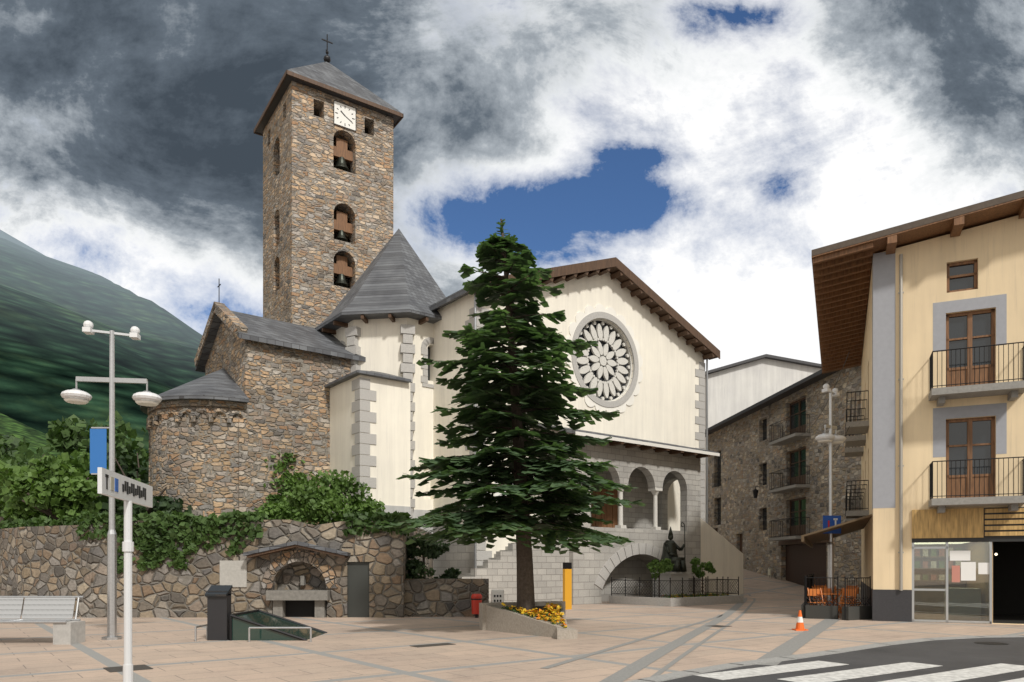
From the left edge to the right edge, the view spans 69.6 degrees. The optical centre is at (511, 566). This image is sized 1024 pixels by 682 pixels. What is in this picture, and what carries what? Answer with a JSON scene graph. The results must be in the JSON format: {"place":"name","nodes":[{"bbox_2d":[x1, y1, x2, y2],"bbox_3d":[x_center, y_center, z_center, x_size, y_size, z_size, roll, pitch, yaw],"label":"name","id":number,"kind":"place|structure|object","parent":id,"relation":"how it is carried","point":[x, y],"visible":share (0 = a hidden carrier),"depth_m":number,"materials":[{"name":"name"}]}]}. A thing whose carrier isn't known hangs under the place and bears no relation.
{"place":"outdoors","nodes":[
{"label":"outdoors","id":0,"kind":"place"},
{"bbox_2d":[0,413,85,460],"bbox_3d":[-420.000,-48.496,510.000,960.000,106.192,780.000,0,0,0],"label":"hill","id":1,"kind":"structure","parent":0,"point":[9,426],"depth_m":403.48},
{"bbox_2d":[0,230,204,461],"bbox_3d":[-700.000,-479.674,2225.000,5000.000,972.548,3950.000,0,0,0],"label":"mountain","id":2,"kind":"structure","parent":0,"point":[50,350],"depth_m":745.61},
{"bbox_2d":[140,368,248,414],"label":"apse roof","id":3,"kind":"structure","parent":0,"point":[220,385],"depth_m":29.24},
{"bbox_2d":[91,520,405,616],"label":"retaining wall","id":4,"kind":"structure","parent":0,"point":[164,590],"depth_m":23.00,"materials":[{"name":"stone"}]},
{"bbox_2d":[247,545,347,557],"bbox_3d":[-6.640,-0.465,22.800,3.000,0.410,0.400,0,0,0],"label":"roof edge","id":5,"kind":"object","parent":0,"point":[283,549],"depth_m":22.60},
{"bbox_2d":[491,590,503,601],"bbox_3d":[-0.450,1.167,23.095,0.431,0.866,0.130,0,0,0],"label":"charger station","id":6,"kind":"object","parent":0,"point":[497,595],"visible":0.82,"depth_m":23.04,"materials":[{"name":"white"}]},
{"bbox_2d":[0,598,1023,681],"bbox_3d":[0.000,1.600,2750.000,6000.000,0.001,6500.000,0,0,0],"label":"ground","id":7,"kind":"structure","parent":0,"point":[342,649],"depth_m":14.68,"materials":[{"name":"stone"}]},
{"bbox_2d":[0,596,84,644],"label":"plaza bench","id":8,"kind":"object","parent":7,"relation":"on","point":[58,612],"visible":1,"depth_m":15.53,"materials":[{"name":"concrete"}]},
{"bbox_2d":[61,320,161,639],"bbox_3d":[-8.750,-1.855,16.100,2.044,6.910,0.594,0,0,-8],"label":"street lamp","id":9,"kind":"object","parent":7,"relation":"on","point":[98,446],"visible":1,"depth_m":16.05,"materials":[{"name":"white"}]},
{"bbox_2d":[98,467,152,681],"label":"direction sign post","id":10,"kind":"object","parent":7,"relation":"on","point":[128,491],"visible":1,"depth_m":5.97,"materials":[{"name":"metal"}]},
{"bbox_2d":[150,400,252,516],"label":"apse wall","id":11,"kind":"structure","parent":7,"relation":"on","point":[203,466],"depth_m":29.00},
{"bbox_2d":[146,400,247,511],"bbox_3d":[-13.578,-2.690,30.839,3.080,7.780,5.972,0,0,-38],"label":"apse lombard band","id":12,"kind":"object","parent":11,"relation":"attached to","point":[153,417],"visible":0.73,"depth_m":29.11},
{"bbox_2d":[205,585,232,639],"bbox_3d":[-6.360,1.007,15.970,0.460,1.186,0.377,0,0,0],"label":"info kiosk","id":13,"kind":"object","parent":7,"relation":"on","point":[218,605],"visible":0.98,"depth_m":15.87,"materials":[{"name":"grey"}]},
{"bbox_2d":[0,524,488,617],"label":"retaining wall sides","id":14,"kind":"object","parent":7,"relation":"on","point":[46,560],"visible":0.59,"depth_m":23.40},
{"bbox_2d":[0,509,410,574],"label":"ivy on wall","id":15,"kind":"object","parent":14,"relation":"attached to","point":[149,531],"visible":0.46,"depth_m":22.89,"materials":[{"name":"green plant"}]},
{"bbox_2d":[220,561,246,586],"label":"plaque wall","id":16,"kind":"structure","parent":14,"relation":"attached to","point":[233,573],"depth_m":22.96,"materials":[{"name":"stone"}]},
{"bbox_2d":[243,541,350,555],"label":"fountain roof","id":17,"kind":"structure","parent":14,"relation":"attached to","point":[297,543],"depth_m":22.55,"materials":[{"name":"stone"}]},
{"bbox_2d":[261,551,337,587],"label":"fountain arch stones","id":18,"kind":"object","parent":14,"relation":"attached to","point":[281,561],"visible":1,"depth_m":22.95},
{"bbox_2d":[348,562,368,616],"bbox_3d":[-4.810,0.730,23.130,0.700,1.740,0.060,0,0,0],"label":"service door","id":19,"kind":"structure","parent":14,"relation":"attached to","point":[358,589],"depth_m":23.10,"materials":[{"name":"grey"}]},
{"bbox_2d":[195,624,311,641],"bbox_3d":[-5.583,1.439,15.650,2.652,0.322,0.617,0,0,17],"label":"metal railing","id":20,"kind":"object","parent":7,"relation":"on","point":[249,628],"visible":0.84,"depth_m":15.53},
{"bbox_2d":[229,609,326,640],"bbox_3d":[-5.259,1.327,16.750,1.674,0.595,1.800,0,0,0],"label":"skylight frame","id":21,"kind":"object","parent":7,"relation":"on","point":[254,623],"visible":0.79,"depth_m":15.86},
{"bbox_2d":[232,612,324,639],"bbox_3d":[-5.250,1.340,16.750,1.600,0.520,1.700,0,0,0],"label":"skylight glass","id":22,"kind":"object","parent":21,"relation":"in","point":[240,629],"visible":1,"depth_m":16.10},
{"bbox_2d":[205,321,350,524],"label":"old nave walls","id":23,"kind":"structure","parent":7,"relation":"on","point":[285,390],"depth_m":30.67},
{"bbox_2d":[194,302,247,365],"bbox_3d":[-12.576,-10.245,31.604,0.440,2.138,6.140,0,0,-38],"label":"gable coping","id":24,"kind":"object","parent":23,"relation":"on","point":[223,312],"visible":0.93,"depth_m":30.93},
{"bbox_2d":[195,311,365,371],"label":"slate roof","id":25,"kind":"structure","parent":23,"relation":"on","point":[280,333],"depth_m":31.87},
{"bbox_2d":[266,576,329,617],"bbox_3d":[-6.640,0.950,23.100,1.900,1.300,0.800,0,0,0],"label":"fountain basin","id":26,"kind":"object","parent":7,"relation":"on","point":[280,597],"visible":0.84,"depth_m":22.70,"materials":[{"name":"stone"}]},
{"bbox_2d":[285,600,314,616],"bbox_3d":[-6.640,1.325,23.350,1.000,0.550,0.300,0,0,0],"label":"fountain opening","id":27,"kind":"object","parent":7,"relation":"on","point":[299,608],"visible":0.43,"depth_m":23.20,"materials":[{"name":"black"}]},
{"bbox_2d":[263,81,392,327],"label":"bell tower","id":28,"kind":"structure","parent":7,"relation":"on","point":[309,190],"depth_m":38.26,"materials":[{"name":"stone"}]},
{"bbox_2d":[278,138,352,288],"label":"tower bells","id":29,"kind":"object","parent":28,"relation":"attached to","point":[342,226],"visible":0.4,"depth_m":38.80,"materials":[{"name":"brown metal"}]},
{"bbox_2d":[255,62,401,134],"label":"tower roof","id":30,"kind":"structure","parent":28,"relation":"on","point":[328,73],"depth_m":38.94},
{"bbox_2d":[322,34,332,62],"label":"tower cross","id":31,"kind":"object","parent":30,"relation":"on","point":[326,58],"visible":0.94,"depth_m":40.62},
{"bbox_2d":[254,70,403,135],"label":"roof eaves","id":32,"kind":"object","parent":28,"relation":"attached to","point":[337,91],"depth_m":38.26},
{"bbox_2d":[334,101,355,131],"bbox_3d":[-8.753,-23.550,38.514,1.200,1.200,0.070,0,0,-34],"label":"clock","id":33,"kind":"object","parent":28,"relation":"attached to","point":[350,114],"visible":1,"depth_m":38.50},
{"bbox_2d":[331,505,432,533],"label":"grey church plinth","id":34,"kind":"structure","parent":7,"relation":"on","point":[392,509],"depth_m":30.77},
{"bbox_2d":[330,375,409,506],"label":"annex walls","id":35,"kind":"structure","parent":34,"relation":"on","point":[390,427],"depth_m":30.40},
{"bbox_2d":[352,377,375,500],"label":"corner quoins","id":36,"kind":"object","parent":35,"relation":"attached to","point":[366,438],"visible":0.68,"depth_m":29.58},
{"bbox_2d":[324,370,410,387],"bbox_3d":[-6.212,-8.235,31.214,2.450,1.130,3.450,0,0,-38],"label":"coping","id":37,"kind":"object","parent":35,"relation":"on","point":[351,375],"visible":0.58,"depth_m":30.09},
{"bbox_2d":[332,318,432,509],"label":"turret walls","id":38,"kind":"structure","parent":34,"relation":"on","point":[379,341],"depth_m":32.45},
{"bbox_2d":[322,314,428,334],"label":"roof brackets","id":39,"kind":"object","parent":38,"relation":"attached to","point":[365,320],"visible":0.32,"depth_m":32.54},
{"bbox_2d":[315,229,445,330],"bbox_3d":[-5.428,-13.540,35.285,7.299,5.320,7.299,0,0,-38],"label":"conical roof","id":40,"kind":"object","parent":38,"relation":"on","point":[396,280],"visible":0.58,"depth_m":33.00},
{"bbox_2d":[340,324,433,518],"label":"corner quoins","id":41,"kind":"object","parent":38,"relation":"attached to","point":[407,351],"depth_m":32.09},
{"bbox_2d":[104,625,730,671],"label":"drain covers","id":42,"kind":"object","parent":7,"relation":"on","point":[120,668],"visible":0.91,"depth_m":11.68,"materials":[{"name":"metal"}]},
{"bbox_2d":[406,536,461,578],"bbox_3d":[-2.821,0.312,24.038,1.964,2.582,1.720,0,0,-35],"label":"topiary shrub","id":43,"kind":"object","parent":7,"relation":"on","point":[428,550],"visible":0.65,"depth_m":23.71,"materials":[{"name":"green plant"}]},
{"bbox_2d":[471,594,481,617],"bbox_3d":[-1.100,1.230,22.900,0.360,0.740,0.360,0,0,0],"label":"fire hydrant","id":44,"kind":"object","parent":7,"relation":"on","point":[476,599],"visible":0.92,"depth_m":22.76,"materials":[{"name":"red"}]},
{"bbox_2d":[458,527,568,601],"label":"stair parapet","id":45,"kind":"structure","parent":7,"relation":"on","point":[500,572],"depth_m":29.61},
{"bbox_2d":[504,606,545,619],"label":"planter soil","id":46,"kind":"structure","parent":7,"relation":"on","point":[539,607],"depth_m":18.64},
{"bbox_2d":[378,219,646,611],"bbox_3d":[0.215,-3.792,18.600,6.238,9.898,6.755,0,0,0],"label":"conifer tree","id":47,"kind":"object","parent":46,"relation":"on","point":[530,396],"visible":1,"depth_m":17.86,"materials":[{"name":"green plant"}]},
{"bbox_2d":[501,602,566,627],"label":"planter flowers","id":48,"kind":"object","parent":46,"relation":"on","point":[550,613],"visible":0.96,"depth_m":17.50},
{"bbox_2d":[479,601,577,638],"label":"planter walls","id":49,"kind":"structure","parent":7,"relation":"on","point":[493,616],"depth_m":17.62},
{"bbox_2d":[430,272,703,560],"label":"nave walls","id":50,"kind":"structure","parent":7,"relation":"on","point":[662,408],"depth_m":36.07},
{"bbox_2d":[433,526,480,578],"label":"wall","id":51,"kind":"structure","parent":50,"relation":"attached to","point":[460,557],"depth_m":31.53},
{"bbox_2d":[429,289,705,359],"bbox_3d":[-4.102,-12.842,45.934,15.840,3.197,29.050,0,0,-38],"label":"nave roof slate","id":52,"kind":"object","parent":50,"relation":"on","point":[453,297],"visible":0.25,"depth_m":31.39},
{"bbox_2d":[465,306,704,567],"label":"corner quoins","id":53,"kind":"object","parent":50,"relation":"attached to","point":[487,555],"visible":0.26,"depth_m":39.31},
{"bbox_2d":[474,292,707,567],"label":"church downpipes","id":54,"kind":"object","parent":50,"relation":"attached to","point":[706,434],"visible":0.33,"depth_m":39.58,"materials":[{"name":"silver metal"}]},
{"bbox_2d":[468,257,719,359],"bbox_3d":[4.656,-12.777,34.723,15.900,3.387,0.698,0,0,-38],"label":"nave eave wood","id":55,"kind":"object","parent":50,"relation":"attached to","point":[639,288],"visible":0.76,"depth_m":35.75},
{"bbox_2d":[565,304,642,412],"bbox_3d":[4.362,-9.800,35.100,5.162,5.162,0.345,0,0,-38],"label":"rose window surround","id":56,"kind":"object","parent":50,"relation":"attached to","point":[579,317],"visible":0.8,"depth_m":34.90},
{"bbox_2d":[592,485,617,527],"bbox_3d":[4.351,-2.880,35.114,1.900,2.440,0.110,0,0,-38],"label":"church door","id":57,"kind":"structure","parent":50,"relation":"attached to","point":[610,511],"depth_m":35.22,"materials":[{"name":"brown wood"}]},
{"bbox_2d":[571,312,638,407],"bbox_3d":[4.371,-9.800,35.089,4.480,4.480,0.375,0,0,-38],"label":"rose window frame","id":58,"kind":"object","parent":50,"relation":"attached to","point":[619,324],"visible":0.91,"depth_m":35.12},
{"bbox_2d":[576,321,628,400],"bbox_3d":[4.228,-9.800,35.272,3.920,3.920,0.036,0,0,-38],"label":"rose window glass","id":59,"kind":"object","parent":58,"relation":"in","point":[603,343],"visible":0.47,"depth_m":35.45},
{"bbox_2d":[577,319,631,400],"bbox_3d":[4.338,-9.800,35.130,3.946,3.946,0.150,0,0,-38],"label":"rose window tracery","id":60,"kind":"object","parent":58,"relation":"in","point":[613,383],"visible":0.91,"depth_m":35.20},
{"bbox_2d":[563,562,571,609],"bbox_3d":[2.050,0.730,27.300,0.340,1.740,0.120,0,0,-38],"label":"yellow post","id":61,"kind":"object","parent":7,"relation":"on","point":[567,582],"visible":0.93,"depth_m":27.23,"materials":[{"name":"orange"}]},
{"bbox_2d":[542,615,721,668],"bbox_3d":[3.761,1.594,17.872,0.274,0.001,14.317,0,0,27],"label":"paving strip","id":62,"kind":"object","parent":7,"relation":"on","point":[584,656],"visible":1,"depth_m":14.62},
{"bbox_2d":[569,527,700,604],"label":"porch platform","id":63,"kind":"structure","parent":7,"relation":"on","point":[588,564],"depth_m":33.39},
{"bbox_2d":[553,468,658,528],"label":"porch interior wall","id":64,"kind":"structure","parent":63,"relation":"on","point":[636,516],"depth_m":36.36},
{"bbox_2d":[539,441,700,531],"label":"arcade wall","id":65,"kind":"structure","parent":63,"relation":"on","point":[664,470],"depth_m":34.25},
{"bbox_2d":[538,424,718,452],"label":"porch roof","id":66,"kind":"structure","parent":65,"relation":"on","point":[569,430],"depth_m":32.29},
{"bbox_2d":[575,431,719,455],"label":"porch fascia","id":67,"kind":"structure","parent":66,"relation":"attached to","point":[646,443],"depth_m":32.32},
{"bbox_2d":[553,430,710,457],"bbox_3d":[5.364,-5.689,33.818,9.360,0.917,3.000,0,0,-38],"label":"wooden porch eave","id":68,"kind":"object","parent":65,"relation":"on","point":[644,447],"visible":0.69,"depth_m":33.25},
{"bbox_2d":[594,543,662,588],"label":"niche voussoirs","id":69,"kind":"object","parent":63,"relation":"attached to","point":[652,551],"visible":0.62,"depth_m":32.48,"materials":[{"name":"stone"}]},
{"bbox_2d":[615,488,662,529],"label":"porch columns","id":70,"kind":"structure","parent":63,"relation":"on","point":[655,491],"depth_m":33.88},
{"bbox_2d":[651,572,690,597],"bbox_3d":[6.954,0.920,32.269,1.360,1.360,1.160,0,0,-38],"label":"statue pedestal","id":71,"kind":"object","parent":7,"relation":"on","point":[673,575],"visible":0.36,"depth_m":31.82,"materials":[{"name":"stone"}]},
{"bbox_2d":[660,522,686,571],"bbox_3d":[7.013,-0.838,32.234,1.049,2.181,1.227,0,0,-38],"label":"bishop statue","id":72,"kind":"object","parent":71,"relation":"on","point":[671,547],"visible":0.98,"depth_m":32.01,"materials":[{"name":"brown metal"}]},
{"bbox_2d":[600,594,746,681],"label":"paving strip","id":73,"kind":"object","parent":7,"relation":"on","point":[627,672],"visible":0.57,"depth_m":13.61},
{"bbox_2d":[609,593,743,606],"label":"statue kerb","id":74,"kind":"structure","parent":7,"relation":"on","point":[680,601],"depth_m":30.48,"materials":[{"name":"stone"}]},
{"bbox_2d":[611,576,738,597],"bbox_3d":[7.107,0.860,32.033,4.602,0.820,3.300,0,0,-38],"label":"statue fence","id":75,"kind":"object","parent":74,"relation":"on","point":[694,587],"visible":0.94,"depth_m":30.89,"materials":[{"name":"black metal"}]},
{"bbox_2d":[650,594,755,676],"bbox_3d":[7.193,1.528,23.872,0.563,0.133,31.066,0,0,20],"label":"paving strip","id":76,"kind":"object","parent":7,"relation":"on","point":[667,666],"visible":0.97,"depth_m":14.45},
{"bbox_2d":[701,519,742,594],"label":"stair side wall","id":77,"kind":"structure","parent":7,"relation":"on","point":[722,554],"depth_m":37.32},
{"bbox_2d":[756,619,839,665],"bbox_3d":[6.858,1.594,17.054,0.437,0.001,11.740,0,0,29],"label":"paving band","id":78,"kind":"object","parent":7,"relation":"on","point":[792,645],"visible":0.92,"depth_m":15.39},
{"bbox_2d":[792,610,807,630],"bbox_3d":[7.200,1.350,18.400,0.300,0.500,0.300,0,0,0],"label":"traffic cone","id":79,"kind":"object","parent":7,"relation":"on","point":[799,625],"visible":1,"depth_m":18.34,"materials":[{"name":"orange"}]},
{"bbox_2d":[626,635,1023,681],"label":"kerb edging","id":80,"kind":"object","parent":7,"relation":"on","point":[671,676],"visible":1,"depth_m":12.58,"materials":[{"name":"concrete"}]},
{"bbox_2d":[815,384,845,605],"bbox_3d":[10.350,-2.130,23.900,1.145,7.460,0.595,0,0,-30],"label":"street lamp","id":81,"kind":"object","parent":7,"relation":"on","point":[831,439],"visible":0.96,"depth_m":23.83,"materials":[{"name":"white"}]},
{"bbox_2d":[807,584,860,617],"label":"outdoor chairs","id":82,"kind":"object","parent":7,"relation":"on","point":[827,591],"visible":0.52,"depth_m":23.51,"materials":[{"name":"orange"}]},
{"bbox_2d":[801,574,870,620],"bbox_3d":[11.367,0.950,25.722,2.029,1.300,8.485,0,0,24],"label":"terrace fence","id":83,"kind":"object","parent":7,"relation":"on","point":[809,610],"visible":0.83,"depth_m":22.29,"materials":[{"name":"black metal"}]},
{"bbox_2d":[861,215,1023,624],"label":"yellow house walls","id":84,"kind":"structure","parent":7,"relation":"on","point":[996,249],"depth_m":21.05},
{"bbox_2d":[801,514,871,547],"bbox_3d":[11.486,-1.160,26.049,1.960,0.800,8.250,0,0,24],"label":"cafe awning","id":85,"kind":"object","parent":84,"relation":"attached to","point":[812,538],"visible":0.93,"depth_m":24.23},
{"bbox_2d":[861,581,911,621],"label":"building plinth","id":86,"kind":"structure","parent":84,"relation":"attached to","point":[891,605],"depth_m":21.41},
{"bbox_2d":[898,254,903,590],"bbox_3d":[11.229,-4.150,21.243,0.140,9.700,0.090,0,0,24],"label":"drainpipe","id":87,"kind":"object","parent":84,"relation":"attached to","point":[901,379],"visible":1,"depth_m":21.21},
{"bbox_2d":[812,197,1023,373],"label":"roof eaves","id":88,"kind":"object","parent":84,"relation":"attached to","point":[841,277],"visible":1,"depth_m":23.13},
{"bbox_2d":[812,190,1023,255],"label":"roof edge","id":89,"kind":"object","parent":84,"relation":"on","point":[934,218],"depth_m":20.36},
{"bbox_2d":[845,342,1023,521],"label":"balconies","id":90,"kind":"structure","parent":84,"relation":"attached to","point":[1013,389],"depth_m":20.18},
{"bbox_2d":[872,252,1006,509],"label":"yellow grey house bands","id":91,"kind":"object","parent":84,"relation":"attached to","point":[883,379],"visible":0.93,"depth_m":21.41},
{"bbox_2d":[912,541,1023,623],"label":"shop front","id":92,"kind":"object","parent":84,"relation":"attached to","point":[976,582],"visible":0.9,"depth_m":23.89,"materials":[{"name":"aluminium"},{"name":"glass"},{"name":"white paper"}]},
{"bbox_2d":[914,542,996,554],"bbox_3d":[13.671,-0.535,22.860,1.985,0.440,2.800,0,0,24],"label":"shop ceiling light","id":93,"kind":"object","parent":92,"relation":"attached to","point":[944,543],"visible":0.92,"depth_m":23.59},
{"bbox_2d":[912,508,1023,537],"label":"shop sign panel","id":94,"kind":"object","parent":84,"relation":"attached to","point":[954,523],"visible":1,"depth_m":20.63,"materials":[{"name":"brown wood"}]},
{"bbox_2d":[912,507,1023,542],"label":"shop sign back","id":95,"kind":"object","parent":84,"relation":"attached to","point":[987,539],"visible":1,"depth_m":20.38,"materials":[{"name":"brown"}]},
{"bbox_2d":[946,259,994,497],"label":"windows","id":96,"kind":"structure","parent":84,"relation":"in","point":[970,438],"depth_m":20.72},
{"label":"statue bed soil","id":97,"kind":"structure","parent":7,"relation":"on","visible":0},
{"bbox_2d":[647,557,728,597],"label":"bed plants","id":98,"kind":"object","parent":97,"relation":"on","point":[664,566],"visible":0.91,"depth_m":31.12,"materials":[{"name":"green plant"}]},
{"bbox_2d":[0,0,1023,370],"label":"sky","id":99,"kind":"structure","parent":0,"point":[707,148],"materials":[{"name":"white"}]},
{"bbox_2d":[704,358,821,521],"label":"white house walls","id":100,"kind":"structure","parent":0,"point":[734,390],"depth_m":58.00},
{"bbox_2d":[705,354,821,376],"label":"roof edge","id":101,"kind":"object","parent":100,"relation":"on","point":[790,360],"depth_m":57.60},
{"bbox_2d":[708,366,860,599],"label":"stone house walls","id":102,"kind":"structure","parent":0,"point":[745,449],"depth_m":43.63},
{"bbox_2d":[713,414,809,540],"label":"balconies","id":103,"kind":"structure","parent":102,"relation":"attached to","point":[791,438],"depth_m":41.22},
{"bbox_2d":[705,369,839,436],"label":"roof eaves","id":104,"kind":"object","parent":102,"relation":"on","point":[795,387],"depth_m":43.33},
{"bbox_2d":[716,397,828,585],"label":"windows","id":105,"kind":"structure","parent":102,"relation":"attached to","point":[802,560],"depth_m":41.91,"materials":[{"name":"brown"}]},
{"bbox_2d":[743,569,839,597],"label":"wall","id":106,"kind":"structure","parent":0,"point":[756,585],"depth_m":40.83,"materials":[{"name":"stone"}]},
{"bbox_2d":[662,637,1023,681],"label":"asphalt road","id":107,"kind":"structure","parent":0,"point":[952,654],"depth_m":12.60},
{"bbox_2d":[695,661,1023,681],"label":"crosswalk","id":108,"kind":"structure","parent":107,"relation":"on","point":[971,673],"depth_m":11.01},
{"label":"upper terrace","id":109,"kind":"structure","parent":0,"visible":0},
{"bbox_2d":[0,436,27,461],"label":"tree","id":110,"kind":"object","parent":109,"relation":"on","point":[2,442],"visible":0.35,"depth_m":47.74,"materials":[{"name":"green plant"}]},
{"bbox_2d":[0,449,44,523],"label":"shrub","id":111,"kind":"object","parent":109,"relation":"on","point":[20,461],"visible":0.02,"depth_m":33.84,"materials":[{"name":"green plant"}]},
{"bbox_2d":[4,455,101,525],"bbox_3d":[-16.818,-2.678,26.734,4.721,2.755,2.332,0,0,26],"label":"bush","id":112,"kind":"object","parent":109,"relation":"on","point":[52,487],"visible":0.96,"depth_m":26.11,"materials":[{"name":"green plant"}]},
{"bbox_2d":[0,450,143,522],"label":"tree","id":113,"kind":"object","parent":109,"relation":"on","point":[82,463],"visible":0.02,"depth_m":29.25,"materials":[{"name":"green plant"}]},
{"bbox_2d":[0,410,148,475],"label":"tree","id":114,"kind":"object","parent":109,"relation":"on","point":[62,438],"visible":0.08,"depth_m":58.43,"materials":[{"name":"green plant"}]},
{"bbox_2d":[86,447,148,508],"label":"tree","id":115,"kind":"object","parent":109,"relation":"on","point":[138,470],"visible":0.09,"depth_m":44.52,"materials":[{"name":"green plant"}]},
{"bbox_2d":[93,487,191,516],"bbox_3d":[-14.796,-2.063,28.413,3.865,2.600,3.398,0,0,32],"label":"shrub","id":116,"kind":"object","parent":109,"relation":"on","point":[164,503],"visible":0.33,"depth_m":27.76,"materials":[{"name":"green plant"}]},
{"bbox_2d":[263,452,308,523],"bbox_3d":[-9.159,-2.972,30.609,3.725,3.550,0.306,0,0,-38],"label":"shrub","id":117,"kind":"object","parent":109,"relation":"on","point":[288,483],"depth_m":30.41,"materials":[{"name":"green plant"}]},
{"bbox_2d":[254,469,385,524],"bbox_3d":[-6.454,-1.975,24.557,4.398,2.586,2.296,0,0,0],"label":"terrace shrub","id":118,"kind":"object","parent":109,"relation":"on","point":[313,504],"visible":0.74,"depth_m":24.36,"materials":[{"name":"green plant"}]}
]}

